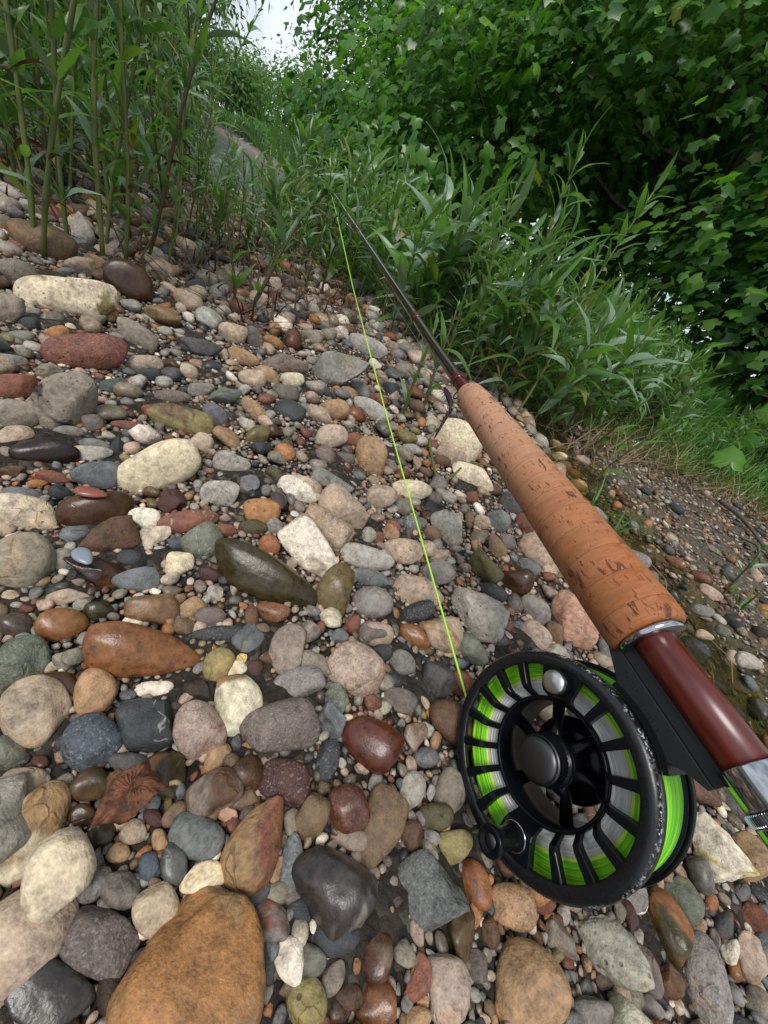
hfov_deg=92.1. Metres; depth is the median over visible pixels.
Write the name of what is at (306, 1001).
pebble
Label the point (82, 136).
water willow
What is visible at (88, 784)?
pebble
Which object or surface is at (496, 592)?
pebble
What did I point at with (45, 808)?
cobble
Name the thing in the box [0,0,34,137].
water willow
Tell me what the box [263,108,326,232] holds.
water willow
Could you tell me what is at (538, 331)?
water willow
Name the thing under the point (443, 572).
pebble
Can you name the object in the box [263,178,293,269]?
water willow
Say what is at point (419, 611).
pebble
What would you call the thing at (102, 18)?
water willow
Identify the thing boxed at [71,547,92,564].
pebble
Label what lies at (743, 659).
pebble
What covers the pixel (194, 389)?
pebble
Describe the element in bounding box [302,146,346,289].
water willow
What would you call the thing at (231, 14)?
bank tree
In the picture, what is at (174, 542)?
pebble
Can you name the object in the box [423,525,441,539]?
pebble
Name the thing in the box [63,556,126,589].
cobble
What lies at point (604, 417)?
water willow
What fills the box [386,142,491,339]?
water willow
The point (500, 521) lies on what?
pebble
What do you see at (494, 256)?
water willow
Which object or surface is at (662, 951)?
pebble
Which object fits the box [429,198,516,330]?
water willow
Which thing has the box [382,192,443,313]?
water willow
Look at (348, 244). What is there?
water willow
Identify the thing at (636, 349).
water willow
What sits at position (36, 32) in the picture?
water willow
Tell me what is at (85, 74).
water willow
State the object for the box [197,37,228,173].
water willow
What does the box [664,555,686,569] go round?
pebble
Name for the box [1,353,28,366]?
pebble
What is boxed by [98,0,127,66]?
water willow
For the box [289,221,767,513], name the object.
undergrowth
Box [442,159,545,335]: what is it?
water willow
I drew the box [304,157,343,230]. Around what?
water willow
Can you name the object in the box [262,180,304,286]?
water willow
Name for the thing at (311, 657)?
pebble
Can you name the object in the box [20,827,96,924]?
cobble
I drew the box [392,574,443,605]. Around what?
pebble
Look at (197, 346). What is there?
pebble
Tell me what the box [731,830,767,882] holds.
pebble
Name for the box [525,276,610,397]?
water willow
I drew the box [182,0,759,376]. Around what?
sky
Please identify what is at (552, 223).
water willow
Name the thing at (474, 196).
water willow
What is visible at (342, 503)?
pebble
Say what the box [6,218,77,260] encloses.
cobble
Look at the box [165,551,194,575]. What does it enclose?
pebble
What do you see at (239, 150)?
water willow
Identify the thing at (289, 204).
water willow
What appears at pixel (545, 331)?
water willow
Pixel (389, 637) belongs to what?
pebble
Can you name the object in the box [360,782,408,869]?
cobble
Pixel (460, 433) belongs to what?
pebble
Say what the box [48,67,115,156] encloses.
water willow
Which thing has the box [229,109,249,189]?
water willow
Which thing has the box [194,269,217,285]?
pebble
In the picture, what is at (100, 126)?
water willow
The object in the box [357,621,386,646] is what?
pebble
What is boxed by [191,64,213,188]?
water willow
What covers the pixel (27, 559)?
cobble
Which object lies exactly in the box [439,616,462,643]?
pebble
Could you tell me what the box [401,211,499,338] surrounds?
water willow
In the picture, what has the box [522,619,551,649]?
pebble
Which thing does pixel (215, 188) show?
water willow
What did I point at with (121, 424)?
pebble
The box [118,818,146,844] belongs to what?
pebble
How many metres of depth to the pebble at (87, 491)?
0.18 m
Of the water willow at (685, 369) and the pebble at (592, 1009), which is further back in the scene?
the water willow at (685, 369)
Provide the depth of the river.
3.12 m
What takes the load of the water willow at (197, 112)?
on the ground at (382, 917)
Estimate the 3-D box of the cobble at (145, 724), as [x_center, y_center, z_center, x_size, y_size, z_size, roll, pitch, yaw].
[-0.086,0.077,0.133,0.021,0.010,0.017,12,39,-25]
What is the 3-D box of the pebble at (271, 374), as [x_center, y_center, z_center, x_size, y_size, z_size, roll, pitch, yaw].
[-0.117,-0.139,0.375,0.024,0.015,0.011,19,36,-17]
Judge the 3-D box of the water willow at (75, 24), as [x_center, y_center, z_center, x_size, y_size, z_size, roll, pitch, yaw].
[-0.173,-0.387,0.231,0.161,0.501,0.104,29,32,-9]
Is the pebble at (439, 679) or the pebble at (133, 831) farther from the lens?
the pebble at (439, 679)
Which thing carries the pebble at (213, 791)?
on the ground at (382, 917)
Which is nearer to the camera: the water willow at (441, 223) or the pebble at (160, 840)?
the pebble at (160, 840)
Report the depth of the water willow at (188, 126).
0.94 m
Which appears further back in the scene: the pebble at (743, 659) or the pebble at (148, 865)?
the pebble at (743, 659)
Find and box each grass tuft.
[591,470,666,554]
[610,491,671,559]
[675,536,767,611]
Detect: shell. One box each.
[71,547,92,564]
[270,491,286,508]
[290,511,298,516]
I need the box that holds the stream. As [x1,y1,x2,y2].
[499,365,761,726]
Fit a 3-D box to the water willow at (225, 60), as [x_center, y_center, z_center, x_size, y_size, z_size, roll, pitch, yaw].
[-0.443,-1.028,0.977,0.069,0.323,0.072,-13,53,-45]
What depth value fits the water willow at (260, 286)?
0.45 m
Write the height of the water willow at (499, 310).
0.318 m
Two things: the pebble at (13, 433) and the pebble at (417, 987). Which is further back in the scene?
the pebble at (13, 433)
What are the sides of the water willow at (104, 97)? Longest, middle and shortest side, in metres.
0.196 x 0.120 x 0.089 m
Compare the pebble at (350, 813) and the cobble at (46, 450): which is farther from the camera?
the cobble at (46, 450)
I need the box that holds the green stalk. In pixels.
[428,440,495,480]
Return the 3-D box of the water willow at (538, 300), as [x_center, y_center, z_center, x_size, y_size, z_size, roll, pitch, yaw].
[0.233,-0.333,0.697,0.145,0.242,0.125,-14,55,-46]
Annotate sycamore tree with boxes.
[262,0,555,249]
[295,0,767,308]
[405,0,767,318]
[408,0,767,299]
[529,95,767,403]
[597,21,759,358]
[651,170,767,484]
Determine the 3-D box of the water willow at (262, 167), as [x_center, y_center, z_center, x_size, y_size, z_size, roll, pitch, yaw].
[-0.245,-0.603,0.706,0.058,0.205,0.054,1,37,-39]
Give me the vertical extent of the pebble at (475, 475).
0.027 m
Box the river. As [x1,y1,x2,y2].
[0,8,307,203]
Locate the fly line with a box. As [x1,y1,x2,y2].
[324,186,466,697]
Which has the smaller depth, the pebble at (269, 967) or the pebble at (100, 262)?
the pebble at (269, 967)
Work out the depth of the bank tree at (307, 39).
8.48 m
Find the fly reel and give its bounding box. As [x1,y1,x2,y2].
[457,646,724,908]
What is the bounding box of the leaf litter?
[0,126,407,335]
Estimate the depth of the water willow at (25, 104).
0.48 m
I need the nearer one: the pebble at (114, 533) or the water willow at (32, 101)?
the pebble at (114, 533)
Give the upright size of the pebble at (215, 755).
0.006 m
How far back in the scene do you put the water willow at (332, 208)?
1.20 m
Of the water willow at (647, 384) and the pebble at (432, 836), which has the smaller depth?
the pebble at (432, 836)
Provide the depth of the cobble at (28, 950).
0.09 m
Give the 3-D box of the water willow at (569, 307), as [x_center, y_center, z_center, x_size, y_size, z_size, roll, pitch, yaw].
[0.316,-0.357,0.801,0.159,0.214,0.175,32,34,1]
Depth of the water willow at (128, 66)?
0.58 m
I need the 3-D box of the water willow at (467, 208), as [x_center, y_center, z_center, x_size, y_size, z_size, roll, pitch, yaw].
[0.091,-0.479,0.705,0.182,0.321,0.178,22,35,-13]
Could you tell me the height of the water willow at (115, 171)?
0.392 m
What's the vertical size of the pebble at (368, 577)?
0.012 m
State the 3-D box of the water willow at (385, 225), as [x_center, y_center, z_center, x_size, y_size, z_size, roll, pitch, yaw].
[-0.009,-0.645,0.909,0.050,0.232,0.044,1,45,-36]
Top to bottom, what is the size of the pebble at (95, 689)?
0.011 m
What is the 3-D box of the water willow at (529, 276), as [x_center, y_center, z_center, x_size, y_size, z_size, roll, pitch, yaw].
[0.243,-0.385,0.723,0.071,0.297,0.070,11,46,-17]
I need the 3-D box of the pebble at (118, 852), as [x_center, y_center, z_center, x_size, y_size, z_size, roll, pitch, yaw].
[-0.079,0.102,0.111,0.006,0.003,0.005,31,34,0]
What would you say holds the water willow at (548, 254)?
on the ground at (382, 917)
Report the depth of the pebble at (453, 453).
0.44 m
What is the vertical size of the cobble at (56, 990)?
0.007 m
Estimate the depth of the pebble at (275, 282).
0.58 m
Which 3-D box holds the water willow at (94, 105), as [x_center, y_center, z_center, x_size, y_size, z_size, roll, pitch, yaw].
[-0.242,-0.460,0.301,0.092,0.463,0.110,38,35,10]
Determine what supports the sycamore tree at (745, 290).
on the ground at (382, 917)
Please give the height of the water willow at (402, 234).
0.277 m
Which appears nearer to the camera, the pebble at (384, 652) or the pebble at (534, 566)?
the pebble at (384, 652)
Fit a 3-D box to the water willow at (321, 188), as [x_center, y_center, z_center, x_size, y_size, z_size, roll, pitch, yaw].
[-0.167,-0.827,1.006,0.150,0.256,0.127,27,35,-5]
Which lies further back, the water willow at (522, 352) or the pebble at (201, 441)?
the water willow at (522, 352)
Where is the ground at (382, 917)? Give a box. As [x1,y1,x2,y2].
[0,1,767,1023]
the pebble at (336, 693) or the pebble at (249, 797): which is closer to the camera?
the pebble at (249, 797)
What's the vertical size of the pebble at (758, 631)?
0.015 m
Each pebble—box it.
[0,258,38,280]
[0,292,25,322]
[0,374,37,399]
[0,399,38,427]
[0,425,34,441]
[0,465,25,477]
[0,613,32,636]
[0,634,51,686]
[0,735,25,770]
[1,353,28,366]
[2,487,42,497]
[2,767,50,793]
[8,330,35,340]
[19,317,40,329]
[26,479,47,487]
[34,470,70,484]
[34,608,88,641]
[35,363,63,376]
[43,325,69,336]
[44,671,76,696]
[45,588,89,605]
[48,484,71,500]
[52,648,84,671]
[53,425,84,435]
[55,548,71,569]
[57,267,76,275]
[59,712,122,771]
[63,256,96,273]
[67,803,95,826]
[69,766,108,801]
[70,461,118,490]
[73,486,106,497]
[73,667,117,714]
[75,445,113,459]
[76,631,85,644]
[77,515,141,552]
[78,438,109,447]
[81,414,105,430]
[83,601,113,621]
[84,253,105,268]
[87,817,115,847]
[94,847,105,867]
[96,974,123,1016]
[98,377,127,393]
[100,870,141,910]
[102,258,154,302]
[105,842,130,862]
[107,752,147,769]
[109,437,122,451]
[110,420,137,429]
[111,566,160,591]
[116,316,158,350]
[116,549,142,563]
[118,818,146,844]
[124,594,180,625]
[128,355,163,370]
[128,507,160,528]
[132,880,179,939]
[134,681,173,695]
[135,368,162,381]
[138,851,160,881]
[139,526,170,545]
[143,809,162,827]
[148,751,185,798]
[152,828,168,851]
[153,390,190,402]
[157,489,186,512]
[157,509,219,533]
[160,841,187,886]
[161,800,185,827]
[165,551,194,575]
[167,537,180,547]
[168,811,225,860]
[172,618,194,634]
[172,699,226,760]
[176,336,223,355]
[179,596,206,617]
[179,860,223,893]
[180,521,223,558]
[182,677,213,701]
[184,279,205,288]
[185,767,243,816]
[187,383,214,396]
[189,432,213,453]
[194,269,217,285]
[195,606,225,626]
[198,567,221,583]
[199,480,239,506]
[202,402,227,424]
[202,647,234,680]
[204,743,231,772]
[206,387,241,404]
[206,585,222,602]
[212,450,250,470]
[214,674,262,736]
[217,524,236,537]
[218,322,247,343]
[218,806,237,821]
[228,346,259,365]
[236,789,260,810]
[237,653,246,662]
[238,369,266,387]
[238,519,267,534]
[240,475,259,491]
[241,397,265,418]
[243,498,280,523]
[244,605,257,624]
[247,660,263,675]
[248,290,271,305]
[248,882,270,906]
[251,277,281,293]
[255,899,289,941]
[256,623,270,631]
[257,365,279,383]
[258,535,280,554]
[258,758,309,807]
[260,353,308,374]
[264,948,274,984]
[266,517,283,534]
[269,623,306,673]
[269,855,282,882]
[273,665,325,697]
[274,935,303,986]
[277,475,319,504]
[279,475,321,493]
[280,372,304,385]
[286,976,327,1023]
[288,898,311,922]
[295,792,330,840]
[301,650,331,676]
[302,942,326,977]
[305,503,354,548]
[306,404,330,424]
[310,466,353,492]
[311,351,369,386]
[311,472,330,488]
[313,926,360,958]
[314,424,347,447]
[315,562,354,617]
[315,739,339,782]
[318,482,367,528]
[318,699,346,738]
[321,399,349,420]
[321,959,344,997]
[325,682,348,712]
[326,641,385,696]
[327,783,369,833]
[330,830,366,851]
[332,628,348,642]
[336,982,362,1010]
[340,543,393,570]
[344,614,360,633]
[346,432,361,445]
[347,278,368,295]
[347,333,387,358]
[352,586,392,618]
[353,396,391,421]
[353,568,389,586]
[353,958,360,974]
[355,436,387,475]
[356,982,396,1023]
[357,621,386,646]
[362,527,376,541]
[366,485,397,508]
[367,622,393,645]
[370,393,387,405]
[373,644,392,661]
[374,531,383,542]
[382,687,417,714]
[383,523,399,539]
[384,538,423,564]
[386,520,400,530]
[389,649,415,674]
[389,673,402,687]
[392,479,431,499]
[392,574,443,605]
[399,623,429,649]
[399,770,425,807]
[401,819,421,853]
[402,951,431,1003]
[403,600,434,623]
[406,1006,431,1023]
[418,620,460,652]
[418,802,453,830]
[421,560,455,584]
[422,660,455,697]
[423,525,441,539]
[424,829,440,845]
[430,510,461,544]
[432,549,449,560]
[433,766,465,813]
[434,454,450,467]
[436,418,482,462]
[436,443,465,463]
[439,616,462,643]
[439,829,472,865]
[452,461,492,491]
[453,671,472,695]
[458,632,487,665]
[462,858,491,911]
[466,491,477,502]
[468,545,503,583]
[469,948,487,983]
[473,514,490,529]
[479,582,507,602]
[482,916,499,949]
[487,510,510,532]
[488,533,506,557]
[492,882,536,932]
[498,491,521,514]
[499,533,516,549]
[501,568,534,594]
[512,621,523,628]
[515,513,533,533]
[518,532,553,566]
[519,558,540,575]
[521,594,550,624]
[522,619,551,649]
[536,900,555,914]
[544,915,576,959]
[545,621,563,644]
[566,1010,584,1023]
[571,995,614,1023]
[593,506,607,522]
[621,899,639,933]
[632,549,651,567]
[643,993,664,1020]
[650,570,658,579]
[660,949,665,962]
[660,963,684,1000]
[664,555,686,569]
[664,875,704,926]
[668,589,679,603]
[680,635,710,666]
[688,570,713,585]
[691,604,714,616]
[692,922,705,932]
[695,629,714,639]
[698,583,723,600]
[704,895,718,910]
[713,911,733,939]
[714,624,731,636]
[720,939,740,964]
[723,613,744,628]
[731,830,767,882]
[734,651,763,668]
[734,883,750,902]
[737,930,767,985]
[742,901,767,933]
[744,985,767,1019]
[750,626,767,637]
[755,931,767,960]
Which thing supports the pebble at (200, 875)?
on the ground at (382, 917)
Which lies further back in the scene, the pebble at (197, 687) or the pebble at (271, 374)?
the pebble at (271, 374)
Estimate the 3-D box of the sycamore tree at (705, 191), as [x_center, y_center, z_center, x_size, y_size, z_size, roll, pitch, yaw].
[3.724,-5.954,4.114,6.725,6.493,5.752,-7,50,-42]
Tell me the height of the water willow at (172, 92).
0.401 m
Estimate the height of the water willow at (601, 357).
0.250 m
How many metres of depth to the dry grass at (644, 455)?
0.93 m
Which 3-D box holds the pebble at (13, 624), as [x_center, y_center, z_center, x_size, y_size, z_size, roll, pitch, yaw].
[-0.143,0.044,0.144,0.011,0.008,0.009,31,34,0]
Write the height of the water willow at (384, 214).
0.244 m
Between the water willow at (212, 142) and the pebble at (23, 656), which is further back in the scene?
the water willow at (212, 142)
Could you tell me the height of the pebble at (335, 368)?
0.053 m
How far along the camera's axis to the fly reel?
0.13 m
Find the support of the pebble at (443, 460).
on the ground at (382, 917)
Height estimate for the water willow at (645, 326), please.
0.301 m
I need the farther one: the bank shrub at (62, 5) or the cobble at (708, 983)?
the bank shrub at (62, 5)
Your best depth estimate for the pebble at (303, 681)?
0.16 m
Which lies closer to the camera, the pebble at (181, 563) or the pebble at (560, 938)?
the pebble at (560, 938)
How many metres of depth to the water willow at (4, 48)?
0.47 m
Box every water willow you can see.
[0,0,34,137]
[0,0,35,227]
[0,0,85,144]
[0,0,99,154]
[0,0,119,233]
[0,0,139,258]
[0,27,76,190]
[0,32,46,157]
[0,33,70,170]
[0,52,42,162]
[0,68,44,179]
[0,79,27,200]
[1,0,67,186]
[9,0,51,166]
[12,0,60,163]
[21,56,49,135]
[25,7,116,171]
[28,0,81,187]
[29,11,154,199]
[33,0,65,135]
[38,0,69,141]
[40,0,111,198]
[40,0,136,228]
[41,0,110,174]
[41,1,65,97]
[44,72,87,126]
[48,0,147,218]
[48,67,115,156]
[57,45,82,143]
[58,1,107,154]
[60,0,114,175]
[60,64,136,181]
[61,0,153,255]
[64,105,89,151]
[67,110,106,176]
[77,0,200,243]
[83,0,148,217]
[85,0,115,95]
[88,45,171,243]
[89,0,194,258]
[89,1,137,185]
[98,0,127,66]
[104,0,171,176]
[105,1,117,80]
[105,5,162,190]
[113,0,155,132]
[123,4,165,144]
[123,7,149,124]
[124,0,191,207]
[128,61,183,202]
[131,0,248,254]
[131,72,204,202]
[133,0,174,158]
[135,0,232,262]
[138,2,185,162]
[138,4,202,136]
[139,0,171,165]
[141,2,202,170]
[143,0,225,243]
[145,57,179,129]
[147,0,185,185]
[147,0,202,199]
[160,0,203,154]
[160,86,196,160]
[163,1,210,203]
[167,3,191,166]
[170,0,265,237]
[171,0,206,184]
[171,0,219,179]
[171,0,224,181]
[173,9,215,170]
[173,142,267,248]
[176,4,206,199]
[184,40,231,228]
[185,68,210,229]
[188,89,226,244]
[190,0,231,176]
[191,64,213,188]
[194,65,231,219]
[194,124,239,265]
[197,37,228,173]
[197,157,262,246]
[199,143,261,232]
[201,37,235,168]
[215,163,260,237]
[216,175,262,298]
[217,120,235,206]
[220,170,242,239]
[223,188,241,261]
[227,148,256,266]
[228,103,305,249]
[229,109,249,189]
[233,150,271,259]
[237,162,301,242]
[240,179,286,231]
[245,169,266,260]
[248,128,277,242]
[249,177,320,311]
[250,126,281,205]
[251,130,303,237]
[260,175,287,246]
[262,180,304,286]
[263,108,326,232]
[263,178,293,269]
[264,184,302,273]
[268,153,322,273]
[268,179,291,250]
[271,113,327,262]
[273,171,301,257]
[276,139,326,227]
[277,113,344,228]
[278,123,317,221]
[286,160,316,244]
[287,123,335,273]
[292,96,325,222]
[295,214,319,264]
[299,153,343,248]
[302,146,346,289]
[303,139,339,256]
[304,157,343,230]
[310,167,343,244]
[310,186,343,225]
[311,123,358,255]
[314,172,372,268]
[315,130,349,242]
[316,165,363,264]
[317,220,345,293]
[324,226,366,264]
[325,189,391,280]
[326,135,376,263]
[326,145,378,274]
[326,163,368,252]
[326,171,380,276]
[327,179,389,256]
[333,176,385,274]
[334,142,363,256]
[344,152,384,274]
[345,153,377,290]
[347,202,384,281]
[349,190,395,277]
[352,182,412,296]
[354,183,430,295]
[355,160,397,270]
[360,170,415,302]
[361,193,403,277]
[368,193,409,284]
[371,196,473,330]
[373,160,519,304]
[380,251,402,316]
[382,153,419,282]
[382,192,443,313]
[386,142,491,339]
[387,181,516,325]
[388,123,492,339]
[390,188,447,293]
[392,212,433,291]
[395,201,457,308]
[399,312,446,413]
[401,167,476,301]
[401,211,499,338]
[404,187,502,335]
[406,153,512,342]
[409,177,525,331]
[412,235,471,313]
[414,174,486,320]
[416,184,510,334]
[421,298,471,405]
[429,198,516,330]
[430,241,564,351]
[437,177,511,354]
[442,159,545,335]
[444,243,491,350]
[446,228,627,361]
[447,239,605,393]
[447,245,526,361]
[450,234,522,356]
[453,161,532,377]
[454,179,603,360]
[461,279,564,393]
[462,279,593,397]
[467,286,522,370]
[473,225,566,375]
[474,267,553,370]
[476,285,573,389]
[477,213,549,379]
[485,172,583,349]
[487,102,614,392]
[497,252,560,371]
[498,299,558,376]
[503,302,578,387]
[504,180,606,370]
[512,263,605,396]
[512,282,573,384]
[518,150,678,410]
[518,280,580,397]
[519,290,599,400]
[521,233,602,396]
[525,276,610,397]
[529,264,637,420]
[529,334,620,433]
[532,311,605,417]
[534,279,660,415]
[535,312,625,403]
[537,228,615,422]
[552,316,669,447]
[556,343,626,425]
[558,278,642,406]
[568,314,628,434]
[574,329,622,393]
[578,313,687,419]
[578,347,627,400]
[579,304,666,404]
[582,389,652,454]
[588,351,631,396]
[589,342,667,400]
[592,421,665,482]
[595,328,664,419]
[595,336,663,412]
[595,351,670,435]
[606,367,669,426]
[609,370,658,419]
[612,352,648,401]
[616,348,669,401]
[620,350,681,398]
[621,358,698,402]
[622,367,685,426]
[635,359,707,431]
[636,388,679,430]
[637,349,722,422]
[637,356,710,434]
[641,352,724,419]
[643,336,707,406]
[643,347,714,428]
[643,354,738,436]
[646,371,680,407]
[722,542,767,595]
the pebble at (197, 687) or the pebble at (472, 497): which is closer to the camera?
the pebble at (197, 687)
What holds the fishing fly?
hanging from the fishing rod
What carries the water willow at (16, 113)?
on the ground at (382, 917)
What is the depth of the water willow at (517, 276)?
0.74 m
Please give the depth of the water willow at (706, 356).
1.10 m
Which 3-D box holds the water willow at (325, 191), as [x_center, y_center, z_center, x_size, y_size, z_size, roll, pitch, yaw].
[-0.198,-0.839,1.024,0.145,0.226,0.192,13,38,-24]
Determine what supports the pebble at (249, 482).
on the ground at (382, 917)
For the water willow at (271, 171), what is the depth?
0.73 m
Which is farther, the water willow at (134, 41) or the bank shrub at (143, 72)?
the bank shrub at (143, 72)
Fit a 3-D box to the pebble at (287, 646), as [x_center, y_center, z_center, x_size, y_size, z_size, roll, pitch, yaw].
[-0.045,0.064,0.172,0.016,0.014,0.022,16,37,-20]
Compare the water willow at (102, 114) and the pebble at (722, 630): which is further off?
the water willow at (102, 114)
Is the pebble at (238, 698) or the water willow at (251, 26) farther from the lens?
the water willow at (251, 26)
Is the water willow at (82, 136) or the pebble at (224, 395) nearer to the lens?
the pebble at (224, 395)
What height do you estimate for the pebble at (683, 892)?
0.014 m
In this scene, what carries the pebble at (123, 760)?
on the ground at (382, 917)
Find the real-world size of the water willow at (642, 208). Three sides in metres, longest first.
0.455 x 0.115 x 0.098 m
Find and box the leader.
[350,237,444,384]
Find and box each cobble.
[0,493,58,530]
[0,532,56,587]
[0,674,71,747]
[0,780,70,885]
[0,889,78,1005]
[4,957,95,1023]
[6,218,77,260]
[8,438,80,463]
[13,275,118,317]
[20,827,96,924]
[27,371,97,428]
[40,333,127,370]
[55,491,134,526]
[59,904,140,980]
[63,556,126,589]
[82,621,200,677]
[105,885,265,1023]
[115,697,173,753]
[116,438,201,495]
[146,403,213,434]
[188,625,243,640]
[214,538,317,607]
[220,795,283,896]
[239,697,320,752]
[277,514,337,578]
[279,831,302,892]
[291,844,377,941]
[341,715,404,774]
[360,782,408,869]
[363,932,392,986]
[398,849,469,932]
[426,953,470,1023]
[450,587,509,642]
[494,937,572,1023]
[551,590,598,651]
[576,914,654,992]
[637,943,663,999]
[647,886,694,968]
[684,930,733,1023]
[692,810,759,882]
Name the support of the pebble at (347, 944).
on the ground at (382, 917)
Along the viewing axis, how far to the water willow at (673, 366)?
1.15 m
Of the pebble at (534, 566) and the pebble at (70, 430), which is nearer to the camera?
the pebble at (70, 430)
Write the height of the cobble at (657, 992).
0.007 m
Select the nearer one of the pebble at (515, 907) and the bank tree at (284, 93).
the pebble at (515, 907)
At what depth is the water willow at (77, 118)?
0.72 m
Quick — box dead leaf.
[89,759,181,830]
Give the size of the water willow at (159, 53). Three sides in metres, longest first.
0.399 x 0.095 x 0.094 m
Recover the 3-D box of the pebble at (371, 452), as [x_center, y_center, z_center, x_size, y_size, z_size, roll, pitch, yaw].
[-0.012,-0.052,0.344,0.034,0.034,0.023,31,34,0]
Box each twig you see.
[421,424,438,446]
[647,461,702,497]
[679,525,723,557]
[693,488,744,496]
[739,536,767,573]
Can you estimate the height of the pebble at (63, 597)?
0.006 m
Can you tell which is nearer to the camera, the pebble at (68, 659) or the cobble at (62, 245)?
the pebble at (68, 659)
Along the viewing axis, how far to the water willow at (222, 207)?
0.63 m
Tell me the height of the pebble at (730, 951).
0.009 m
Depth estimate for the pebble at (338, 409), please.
0.38 m
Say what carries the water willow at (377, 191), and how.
on the ground at (382, 917)
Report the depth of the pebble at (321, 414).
0.36 m
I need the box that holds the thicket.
[306,133,767,479]
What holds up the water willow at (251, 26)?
on the ground at (382, 917)
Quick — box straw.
[710,640,733,692]
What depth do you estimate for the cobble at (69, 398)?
0.22 m
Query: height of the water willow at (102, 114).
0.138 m
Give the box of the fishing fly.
[434,387,453,438]
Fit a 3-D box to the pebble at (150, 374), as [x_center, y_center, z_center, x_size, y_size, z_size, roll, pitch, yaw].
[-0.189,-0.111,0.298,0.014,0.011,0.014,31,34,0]
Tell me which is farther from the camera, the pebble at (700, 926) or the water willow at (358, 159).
the water willow at (358, 159)
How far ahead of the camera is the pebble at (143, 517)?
0.20 m
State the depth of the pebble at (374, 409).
0.43 m
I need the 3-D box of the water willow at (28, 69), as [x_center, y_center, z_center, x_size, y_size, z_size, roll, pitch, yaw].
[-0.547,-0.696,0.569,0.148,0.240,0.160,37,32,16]
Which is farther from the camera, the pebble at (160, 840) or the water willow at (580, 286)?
the water willow at (580, 286)
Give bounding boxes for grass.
[18,2,652,308]
[515,386,767,526]
[536,282,767,513]
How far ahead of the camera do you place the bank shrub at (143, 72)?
9.37 m
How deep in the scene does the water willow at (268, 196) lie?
0.78 m
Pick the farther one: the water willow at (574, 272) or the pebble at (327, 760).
the water willow at (574, 272)
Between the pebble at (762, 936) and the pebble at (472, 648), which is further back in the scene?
the pebble at (472, 648)
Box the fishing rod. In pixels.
[308,174,767,848]
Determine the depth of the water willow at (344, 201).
0.92 m
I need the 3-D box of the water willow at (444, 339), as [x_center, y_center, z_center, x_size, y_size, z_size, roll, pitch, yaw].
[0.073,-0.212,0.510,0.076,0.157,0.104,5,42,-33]
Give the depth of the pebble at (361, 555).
0.24 m
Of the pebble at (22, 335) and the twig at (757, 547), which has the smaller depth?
the pebble at (22, 335)
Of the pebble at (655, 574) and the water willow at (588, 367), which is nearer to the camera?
the pebble at (655, 574)
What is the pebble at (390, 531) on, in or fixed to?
on the ground at (382, 917)
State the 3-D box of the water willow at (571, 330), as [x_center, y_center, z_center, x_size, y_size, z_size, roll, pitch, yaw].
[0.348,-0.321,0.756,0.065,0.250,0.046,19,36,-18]
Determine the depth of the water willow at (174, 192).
0.41 m
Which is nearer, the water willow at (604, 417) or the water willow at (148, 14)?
the water willow at (148, 14)
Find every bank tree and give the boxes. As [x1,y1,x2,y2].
[112,0,269,89]
[172,0,238,96]
[201,39,277,126]
[228,30,286,132]
[257,23,343,154]
[276,0,416,129]
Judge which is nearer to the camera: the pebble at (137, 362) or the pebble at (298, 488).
the pebble at (298, 488)
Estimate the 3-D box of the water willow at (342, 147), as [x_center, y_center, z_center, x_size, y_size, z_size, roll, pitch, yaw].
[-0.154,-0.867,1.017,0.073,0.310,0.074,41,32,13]
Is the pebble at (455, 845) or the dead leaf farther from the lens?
the pebble at (455, 845)
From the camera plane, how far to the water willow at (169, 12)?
0.73 m
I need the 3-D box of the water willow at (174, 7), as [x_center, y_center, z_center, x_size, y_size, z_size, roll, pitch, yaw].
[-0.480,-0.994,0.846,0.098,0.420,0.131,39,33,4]
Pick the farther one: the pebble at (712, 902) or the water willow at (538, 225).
the water willow at (538, 225)
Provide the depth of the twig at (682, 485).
0.91 m
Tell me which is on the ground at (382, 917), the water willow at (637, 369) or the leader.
the water willow at (637, 369)
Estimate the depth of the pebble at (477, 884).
0.14 m
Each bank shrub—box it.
[9,0,124,62]
[9,0,200,66]
[37,0,155,45]
[59,1,233,101]
[113,0,243,127]
[257,13,432,192]
[305,0,485,213]
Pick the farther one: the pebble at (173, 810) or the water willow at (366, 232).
the water willow at (366, 232)
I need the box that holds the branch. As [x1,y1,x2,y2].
[718,499,767,552]
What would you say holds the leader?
attached to the fishing rod
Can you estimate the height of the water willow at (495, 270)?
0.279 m
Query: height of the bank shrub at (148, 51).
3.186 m
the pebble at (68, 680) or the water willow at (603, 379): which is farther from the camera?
the water willow at (603, 379)
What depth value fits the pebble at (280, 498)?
0.24 m
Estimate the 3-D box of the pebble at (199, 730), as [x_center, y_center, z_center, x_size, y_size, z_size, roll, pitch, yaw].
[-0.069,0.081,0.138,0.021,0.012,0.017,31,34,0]
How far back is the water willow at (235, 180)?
0.65 m
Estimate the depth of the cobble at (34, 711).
0.12 m
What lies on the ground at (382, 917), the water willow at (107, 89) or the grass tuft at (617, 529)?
the water willow at (107, 89)
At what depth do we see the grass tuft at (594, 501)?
0.59 m
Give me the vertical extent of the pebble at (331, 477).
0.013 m
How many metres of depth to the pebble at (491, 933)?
0.13 m
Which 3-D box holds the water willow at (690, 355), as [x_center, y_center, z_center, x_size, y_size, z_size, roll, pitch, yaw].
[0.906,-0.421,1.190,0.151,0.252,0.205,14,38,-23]

